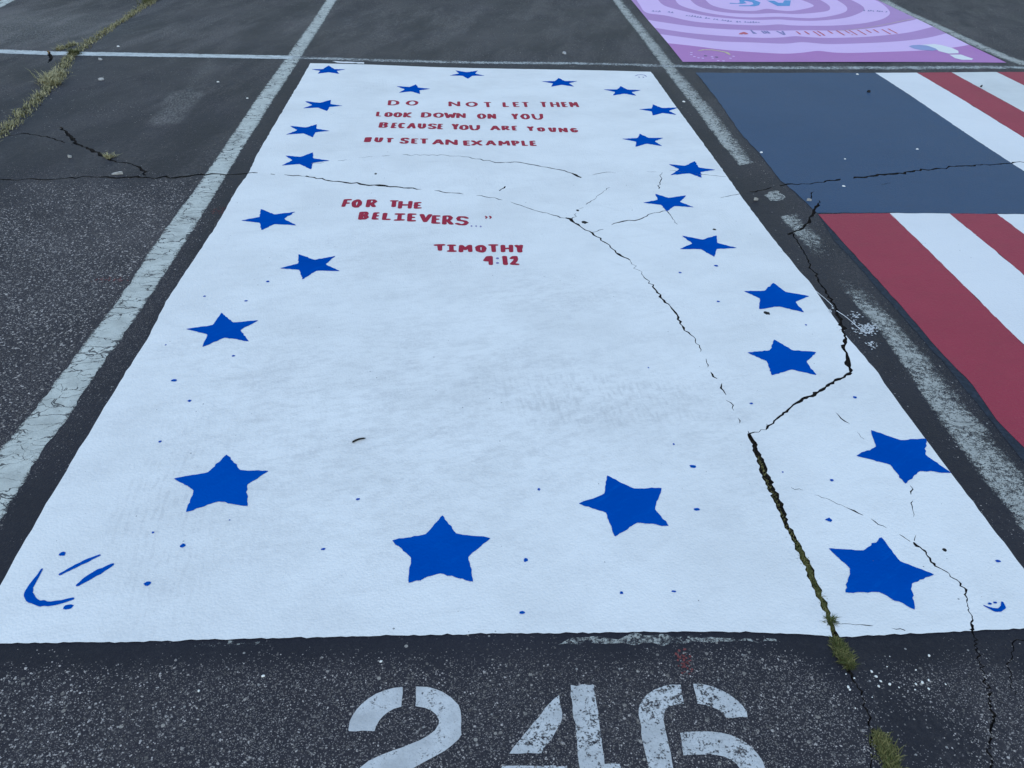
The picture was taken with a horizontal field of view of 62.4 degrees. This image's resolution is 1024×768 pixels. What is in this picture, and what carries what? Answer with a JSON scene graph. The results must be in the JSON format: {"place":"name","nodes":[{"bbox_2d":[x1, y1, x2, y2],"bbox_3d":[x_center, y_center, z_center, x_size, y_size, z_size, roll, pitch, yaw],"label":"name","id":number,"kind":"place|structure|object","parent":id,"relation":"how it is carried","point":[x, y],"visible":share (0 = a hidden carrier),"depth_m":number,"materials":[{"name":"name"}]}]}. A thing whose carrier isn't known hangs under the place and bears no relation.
{"place":"outdoors","nodes":[
{"label":"outdoors","id":0,"kind":"place"},
{"bbox_2d":[53,41,79,50],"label":"dry grass","id":1,"kind":"structure","parent":0,"point":[63,47],"depth_m":6.15,"materials":[{"name":"green plant"}]},
{"bbox_2d":[0,0,157,140],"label":"dry grass","id":2,"kind":"structure","parent":0,"point":[65,64],"depth_m":5.57,"materials":[{"name":"green plant"}]},
{"bbox_2d":[102,152,119,158],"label":"dry grass","id":3,"kind":"structure","parent":0,"point":[109,156],"depth_m":4.27,"materials":[{"name":"green plant"}]},
{"bbox_2d":[0,0,1023,767],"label":"asphalt parking lot","id":4,"kind":"structure","parent":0,"point":[80,226],"depth_m":2.46,"materials":[{"name":"grey asphalt"}]},
{"bbox_2d":[0,0,13,7],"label":"stall line","id":5,"kind":"object","parent":4,"relation":"on","point":[4,3],"visible":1,"depth_m":7.43,"materials":[{"name":"paint"}]},
{"bbox_2d":[29,66,73,85],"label":"dry grass","id":6,"kind":"structure","parent":4,"relation":"on","point":[48,78],"depth_m":5.39,"materials":[{"name":"green plant"}]},
{"bbox_2d":[67,48,81,54],"bbox_3d":[-3.103,-2.356,5.973,0.145,0.057,0.137,11,35,13],"label":"weed tuft","id":7,"kind":"object","parent":4,"relation":"on","point":[72,51],"visible":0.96,"depth_m":5.97,"materials":[{"name":"green plant"}]},
{"bbox_2d":[112,171,122,174],"bbox_3d":[-1.900,-1.015,4.063,0.052,0.015,0.010,-1,34,-3],"label":"litter scrap","id":8,"kind":"object","parent":4,"relation":"on","point":[118,172],"visible":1,"depth_m":4.06,"materials":[{"name":"white paper"}]},
{"bbox_2d":[136,0,153,3],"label":"weed tuft","id":9,"kind":"object","parent":4,"relation":"on","point":[145,1],"visible":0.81,"depth_m":7.53,"materials":[{"name":"green plant"}]},
{"bbox_2d":[0,0,334,518],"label":"stall line","id":10,"kind":"object","parent":4,"relation":"on","point":[18,472],"visible":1,"depth_m":2.98,"materials":[{"name":"paint"}]},
{"bbox_2d":[0,61,1023,642],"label":"white mural","id":11,"kind":"object","parent":4,"relation":"on","point":[542,419],"visible":1,"depth_m":2.50,"materials":[{"name":"paint"}]},
{"bbox_2d":[0,49,1023,69],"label":"cross line","id":12,"kind":"object","parent":4,"relation":"on","point":[165,55],"visible":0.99,"depth_m":6.04,"materials":[{"name":"paint"}]},
{"bbox_2d":[348,684,764,767],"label":"stall number","id":13,"kind":"object","parent":4,"relation":"on","point":[368,715],"visible":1,"depth_m":1.66,"materials":[{"name":"paint"}]},
{"bbox_2d":[561,633,776,645],"bbox_3d":[0.341,0.559,1.856,0.481,0.001,0.039,-1,34,-3],"label":"worn paint strip","id":14,"kind":"object","parent":4,"relation":"on","point":[628,637],"visible":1,"depth_m":1.85,"materials":[{"name":"white paint"}]},
{"bbox_2d":[675,648,692,673],"bbox_3d":[0.370,0.593,1.808,0.035,0.001,0.067,-1,34,-3],"label":"paint smudge","id":15,"kind":"object","parent":4,"relation":"on","point":[682,655],"visible":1,"depth_m":1.81,"materials":[{"name":"paint"}]},
{"bbox_2d":[758,457,834,635],"bbox_3d":[0.708,0.386,2.131,0.024,0.010,0.661,0,34,-3],"label":"crack moss","id":16,"kind":"object","parent":4,"relation":"on","point":[789,530],"visible":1,"depth_m":2.20,"materials":[{"name":"green plant"}]},
{"bbox_2d":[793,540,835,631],"bbox_3d":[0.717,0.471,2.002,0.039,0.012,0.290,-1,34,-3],"label":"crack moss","id":17,"kind":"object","parent":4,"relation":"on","point":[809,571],"visible":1,"depth_m":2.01,"materials":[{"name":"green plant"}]},
{"bbox_2d":[632,0,1005,62],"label":"pink mural","id":18,"kind":"object","parent":4,"relation":"on","point":[783,31],"visible":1,"depth_m":7.12,"materials":[{"name":"paint"}]},
{"bbox_2d":[614,0,1023,529],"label":"stall line","id":19,"kind":"object","parent":4,"relation":"on","point":[959,419],"visible":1,"depth_m":2.80,"materials":[{"name":"paint"}]},
{"bbox_2d":[819,613,840,625],"bbox_3d":[0.719,0.532,1.905,0.052,0.017,0.050,13,36,16],"label":"weed tuft","id":20,"kind":"object","parent":4,"relation":"on","point":[830,619],"visible":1,"depth_m":1.91,"materials":[{"name":"green plant"}]},
{"bbox_2d":[828,636,859,670],"bbox_3d":[0.719,0.580,1.831,0.064,0.019,0.103,-1,34,-3],"label":"moss clump","id":21,"kind":"object","parent":4,"relation":"on","point":[842,651],"visible":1,"depth_m":1.83,"materials":[{"name":"green plant"}]},
{"bbox_2d":[812,288,877,349],"bbox_3d":[1.197,-0.246,3.071,0.160,0.001,0.434,-15,38,-23],"label":"paint splash","id":22,"kind":"object","parent":4,"relation":"on","point":[865,329],"visible":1,"depth_m":3.01,"materials":[{"name":"white paint"}]},
{"bbox_2d":[696,72,1023,461],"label":"flag mural","id":23,"kind":"object","parent":4,"relation":"on","point":[804,130],"visible":1,"depth_m":4.20,"materials":[{"name":"multicoloured paint"}]},
{"bbox_2d":[866,726,906,767],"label":"moss clump","id":24,"kind":"object","parent":4,"relation":"on","point":[884,747],"visible":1,"depth_m":1.64,"materials":[{"name":"green plant"}]},
{"bbox_2d":[879,0,1023,64],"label":"stall line","id":25,"kind":"object","parent":4,"relation":"on","point":[975,43],"visible":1,"depth_m":7.14,"materials":[{"name":"paint"}]}
]}

